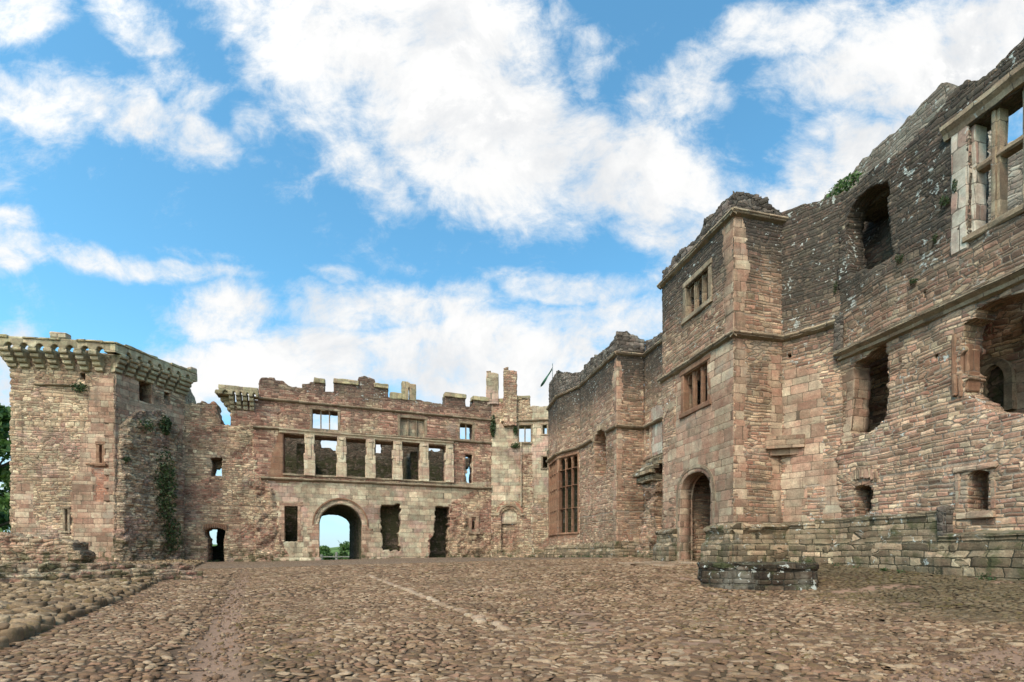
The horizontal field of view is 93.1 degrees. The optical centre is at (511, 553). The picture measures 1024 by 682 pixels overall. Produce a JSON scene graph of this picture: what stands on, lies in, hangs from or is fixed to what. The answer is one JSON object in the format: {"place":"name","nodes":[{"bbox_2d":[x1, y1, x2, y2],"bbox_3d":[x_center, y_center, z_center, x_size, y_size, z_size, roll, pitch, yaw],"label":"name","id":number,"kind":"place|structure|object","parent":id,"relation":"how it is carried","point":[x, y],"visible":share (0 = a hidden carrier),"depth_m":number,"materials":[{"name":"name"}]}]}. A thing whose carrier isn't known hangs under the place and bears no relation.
{"place":"outdoors","nodes":[
{"label":"outdoors","id":0,"kind":"place"},
{"bbox_2d":[0,557,1023,681],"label":"cobbled paving","id":1,"kind":"structure","parent":0,"point":[574,647],"depth_m":6.40,"materials":[{"name":"brown stone"}]},
{"bbox_2d":[366,574,511,630],"bbox_3d":[-2.352,0.839,10.944,0.304,0.323,10.640,0,0,-26],"label":"stone channel edge","id":2,"kind":"object","parent":1,"relation":"on","point":[478,619],"visible":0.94,"depth_m":8.05,"materials":[{"name":"beige stone"}]},
{"bbox_2d":[0,0,1023,547],"label":"sky","id":3,"kind":"structure","parent":0,"point":[436,196],"materials":[{"name":"blue"}]},
{"bbox_2d":[1,544,1023,681],"bbox_3d":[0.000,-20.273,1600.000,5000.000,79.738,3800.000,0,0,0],"label":"ground","id":4,"kind":"structure","parent":0,"point":[196,675],"depth_m":6.04,"materials":[{"name":"brown stone"}]},
{"bbox_2d":[0,403,11,532],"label":"tree","id":5,"kind":"object","parent":4,"relation":"on","point":[5,447],"visible":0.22,"depth_m":41.52,"materials":[{"name":"green plant"}]},
{"bbox_2d":[0,532,95,564],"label":"ruined wall","id":6,"kind":"structure","parent":4,"relation":"on","point":[22,547],"depth_m":19.60,"materials":[{"name":"stone"}]},
{"bbox_2d":[0,561,195,573],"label":"foundation wall","id":7,"kind":"structure","parent":4,"relation":"on","point":[24,567],"depth_m":16.67,"materials":[{"name":"grey stone"}]},
{"bbox_2d":[0,331,196,562],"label":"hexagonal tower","id":8,"kind":"structure","parent":4,"relation":"on","point":[73,476],"depth_m":26.78,"materials":[{"name":"brown stone"}]},
{"bbox_2d":[61,507,70,533],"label":"window frame","id":9,"kind":"structure","parent":8,"relation":"in","point":[66,516],"depth_m":26.58,"materials":[{"name":"stone"}]},
{"bbox_2d":[70,382,87,392],"bbox_3d":[-23.743,-9.096,26.657,0.890,0.618,0.591,0,0,0],"label":"wall plant","id":10,"kind":"object","parent":8,"relation":"attached to","point":[81,385],"depth_m":26.54,"materials":[{"name":"green plant"}]},
{"bbox_2d":[94,441,106,466],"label":"window frame","id":11,"kind":"structure","parent":8,"relation":"in","point":[100,451],"depth_m":26.81,"materials":[{"name":"beige stone"}]},
{"bbox_2d":[123,456,131,464],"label":"wall plant","id":12,"kind":"object","parent":8,"relation":"attached to","point":[127,459],"depth_m":27.24,"materials":[{"name":"green plant"}]},
{"bbox_2d":[135,417,155,432],"bbox_3d":[-21.545,-7.365,28.174,1.549,1.039,1.141,0,0,-22],"label":"wall plant","id":13,"kind":"object","parent":8,"relation":"attached to","point":[146,425],"depth_m":28.09,"materials":[{"name":"green plant"}]},
{"bbox_2d":[152,446,177,527],"bbox_3d":[-21.003,-3.962,29.185,1.777,5.020,1.148,0,0,0],"label":"wall plant","id":14,"kind":"object","parent":8,"relation":"attached to","point":[167,500],"depth_m":29.07,"materials":[{"name":"green plant"}]},
{"bbox_2d":[158,414,171,434],"bbox_3d":[-20.989,-7.682,29.255,1.000,1.464,0.690,0,0,0],"label":"wall plant","id":15,"kind":"object","parent":8,"relation":"attached to","point":[167,425],"depth_m":29.13,"materials":[{"name":"green plant"}]},
{"bbox_2d":[161,517,182,554],"bbox_3d":[-20.898,-1.071,29.520,1.641,2.398,1.093,0,0,0],"label":"wall plant","id":16,"kind":"object","parent":8,"relation":"attached to","point":[174,532],"depth_m":29.48,"materials":[{"name":"green plant"}]},
{"bbox_2d":[0,559,200,629],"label":"rough paving","id":17,"kind":"structure","parent":4,"relation":"on","point":[23,600],"depth_m":9.69,"materials":[{"name":"stone"}]},
{"bbox_2d":[0,568,203,582],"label":"foundation course","id":18,"kind":"object","parent":4,"relation":"on","point":[168,574],"visible":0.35,"depth_m":14.43,"materials":[{"name":"grey stone"}]},
{"bbox_2d":[0,560,204,649],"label":"kerb","id":19,"kind":"structure","parent":4,"relation":"on","point":[17,632],"depth_m":6.61,"materials":[{"name":"stone"}]},
{"bbox_2d":[183,401,259,561],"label":"ruined wall","id":20,"kind":"structure","parent":4,"relation":"on","point":[226,501],"depth_m":31.48,"materials":[{"name":"orange stone"}]},
{"bbox_2d":[320,545,334,559],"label":"tree","id":21,"kind":"object","parent":4,"relation":"on","point":[325,550],"visible":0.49,"depth_m":74.28,"materials":[{"name":"green plant"}]},
{"bbox_2d":[320,552,348,559],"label":"wooden fence","id":22,"kind":"object","parent":4,"relation":"on","point":[336,556],"visible":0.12,"depth_m":51.90,"materials":[{"name":"grey wood"}]},
{"bbox_2d":[327,541,348,559],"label":"tree","id":23,"kind":"object","parent":4,"relation":"on","point":[344,547],"visible":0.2,"depth_m":79.46,"materials":[{"name":"green plant"}]},
{"bbox_2d":[209,376,511,560],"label":"castle wall","id":24,"kind":"structure","parent":4,"relation":"on","point":[405,493],"depth_m":35.12,"materials":[{"name":"red stone"}]},
{"bbox_2d":[309,406,340,431],"bbox_3d":[-12.987,-9.249,33.754,2.057,1.625,0.421,0,0,-20],"label":"window frame","id":25,"kind":"structure","parent":24,"relation":"in","point":[317,408],"depth_m":33.61,"materials":[{"name":"stone"}]},
{"bbox_2d":[397,414,427,436],"bbox_3d":[-7.336,-9.245,35.755,2.232,1.696,0.362,0,0,-20],"label":"blocked window frame","id":26,"kind":"structure","parent":24,"relation":"in","point":[404,416],"depth_m":35.68,"materials":[{"name":"stone"}]},
{"bbox_2d":[458,421,474,440],"bbox_3d":[-3.522,-9.284,37.160,1.370,1.479,0.421,0,0,-20],"label":"window frame","id":27,"kind":"structure","parent":24,"relation":"in","point":[473,429],"depth_m":37.14,"materials":[{"name":"stone"}]},
{"bbox_2d":[468,514,479,533],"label":"slit window frame","id":28,"kind":"structure","parent":24,"relation":"in","point":[470,516],"depth_m":37.14,"materials":[{"name":"brown stone"}]},
{"bbox_2d":[490,415,495,435],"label":"wall plant","id":29,"kind":"object","parent":24,"relation":"attached to","point":[492,426],"depth_m":37.56,"materials":[{"name":"green plant"}]},
{"bbox_2d":[486,367,548,557],"bbox_3d":[1.138,-6.575,37.912,6.294,15.548,1.800,0,0,0],"label":"corner turret","id":30,"kind":"object","parent":4,"relation":"on","point":[519,489],"visible":0.72,"depth_m":37.67,"materials":[{"name":"stone"}]},
{"bbox_2d":[510,442,519,448],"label":"wall plant","id":31,"kind":"object","parent":30,"relation":"attached to","point":[515,445],"depth_m":37.52,"materials":[{"name":"green plant"}]},
{"bbox_2d":[512,426,517,434],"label":"wall plant","id":32,"kind":"object","parent":30,"relation":"attached to","point":[515,430],"depth_m":37.51,"materials":[{"name":"green plant"}]},
{"bbox_2d":[517,423,532,443],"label":"window frame","id":33,"kind":"structure","parent":30,"relation":"in","point":[518,424],"depth_m":37.67,"materials":[{"name":"stone"}]},
{"bbox_2d":[541,423,547,435],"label":"window frame","id":34,"kind":"structure","parent":30,"relation":"in","point":[542,424],"depth_m":37.43,"materials":[{"name":"stone"}]},
{"bbox_2d":[541,455,548,469],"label":"window frame","id":35,"kind":"structure","parent":30,"relation":"in","point":[542,456],"depth_m":37.45,"materials":[{"name":"stone"}]},
{"bbox_2d":[524,552,543,557],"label":"ruined steps","id":36,"kind":"structure","parent":4,"relation":"on","point":[538,555],"depth_m":35.99,"materials":[{"name":"stone"}]},
{"bbox_2d":[94,555,996,580],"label":"weeds","id":37,"kind":"object","parent":4,"relation":"on","point":[988,578],"visible":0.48,"depth_m":13.20,"materials":[{"name":"green plant"}]},
{"bbox_2d":[543,331,662,557],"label":"hall range","id":38,"kind":"structure","parent":4,"relation":"on","point":[605,412],"depth_m":25.98,"materials":[{"name":"orange stone"}]},
{"bbox_2d":[540,363,552,386],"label":"flagpole","id":39,"kind":"object","parent":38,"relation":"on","point":[543,382],"visible":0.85,"depth_m":59.95,"materials":[{"name":"grey metal"}]},
{"bbox_2d":[548,458,556,535],"bbox_3d":[2.850,-3.680,32.550,0.342,5.001,2.548,0,0,-8],"label":"window frame","id":40,"kind":"structure","parent":38,"relation":"in","point":[553,468],"depth_m":32.70,"materials":[{"name":"beige stone"}]},
{"bbox_2d":[557,452,578,534],"bbox_3d":[3.591,-3.680,30.431,0.342,4.999,2.168,0,0,-32],"label":"window frame","id":41,"kind":"structure","parent":38,"relation":"in","point":[560,470],"depth_m":30.66,"materials":[{"name":"orange stone"}]},
{"bbox_2d":[643,420,651,460],"bbox_3d":[6.925,-5.674,24.518,0.301,1.875,0.849,0,0,-13],"label":"window frame","id":42,"kind":"structure","parent":38,"relation":"in","point":[650,428],"depth_m":24.51,"materials":[{"name":"brown stone"}]},
{"bbox_2d":[632,453,662,557],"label":"stone buttress","id":43,"kind":"structure","parent":4,"relation":"on","point":[649,479],"depth_m":22.62,"materials":[{"name":"brown stone"}]},
{"bbox_2d":[653,191,789,561],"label":"porch tower","id":44,"kind":"structure","parent":4,"relation":"on","point":[719,284],"depth_m":14.80,"materials":[{"name":"stone"}]},
{"bbox_2d":[679,353,711,418],"bbox_3d":[6.249,-5.562,16.309,0.346,1.669,1.771,0,0,-13],"label":"window frame","id":45,"kind":"structure","parent":44,"relation":"in","point":[686,381],"depth_m":16.49,"materials":[{"name":"orange stone"}]},
{"bbox_2d":[681,258,712,325],"bbox_3d":[6.268,-8.682,16.227,0.345,1.428,1.687,0,0,-13],"label":"window frame","id":46,"kind":"structure","parent":44,"relation":"in","point":[705,279],"depth_m":16.33,"materials":[{"name":"stone"}]},
{"bbox_2d":[697,561,818,590],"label":"stone well","id":47,"kind":"structure","parent":4,"relation":"on","point":[773,576],"depth_m":10.34,"materials":[{"name":"stone"}]},
{"bbox_2d":[764,38,1023,581],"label":"hall","id":48,"kind":"structure","parent":4,"relation":"on","point":[898,443],"depth_m":11.76,"materials":[{"name":"orange stone"}]},
{"bbox_2d":[822,169,863,200],"bbox_3d":[9.672,-10.709,14.277,0.688,0.556,1.338,0,0,0],"label":"shrub","id":49,"kind":"object","parent":48,"relation":"on","point":[847,183],"visible":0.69,"depth_m":14.06,"materials":[{"name":"green plant"}]},
{"bbox_2d":[895,253,902,264],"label":"wall plant","id":50,"kind":"object","parent":48,"relation":"attached to","point":[898,258],"depth_m":12.06,"materials":[{"name":"green plant"}]},
{"bbox_2d":[909,278,917,285],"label":"wall plant","id":51,"kind":"object","parent":48,"relation":"attached to","point":[912,281],"depth_m":11.72,"materials":[{"name":"green plant"}]},
{"bbox_2d":[821,82,1022,221],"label":"gable wall","id":52,"kind":"structure","parent":48,"relation":"on","point":[902,137],"depth_m":16.16,"materials":[{"name":"grey stone"}]},
{"bbox_2d":[931,233,937,247],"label":"wall plant","id":53,"kind":"object","parent":48,"relation":"attached to","point":[934,239],"depth_m":11.27,"materials":[{"name":"green plant"}]},
{"bbox_2d":[938,195,949,208],"bbox_3d":[9.840,-8.017,11.040,0.228,0.255,0.185,0,0,34],"label":"wall plant","id":54,"kind":"object","parent":48,"relation":"attached to","point":[943,201],"depth_m":11.03,"materials":[{"name":"green plant"}]},
{"bbox_2d":[950,179,957,196],"bbox_3d":[9.894,-8.218,10.870,0.113,0.335,0.167,0,0,-26],"label":"wall plant","id":55,"kind":"object","parent":48,"relation":"attached to","point":[954,187],"depth_m":10.86,"materials":[{"name":"green plant"}]},
{"bbox_2d":[939,62,1023,256],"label":"window frame","id":56,"kind":"structure","parent":48,"relation":"in","point":[956,130],"depth_m":10.57,"materials":[{"name":"stone"}]},
{"bbox_2d":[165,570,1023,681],"bbox_3d":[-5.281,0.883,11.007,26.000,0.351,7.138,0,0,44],"label":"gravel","id":57,"kind":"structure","parent":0,"point":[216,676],"depth_m":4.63,"materials":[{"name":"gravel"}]},
{"bbox_2d":[618,561,696,566],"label":"flagstone path","id":58,"kind":"structure","parent":0,"point":[666,563],"depth_m":15.83,"materials":[{"name":"stone"}]}
]}

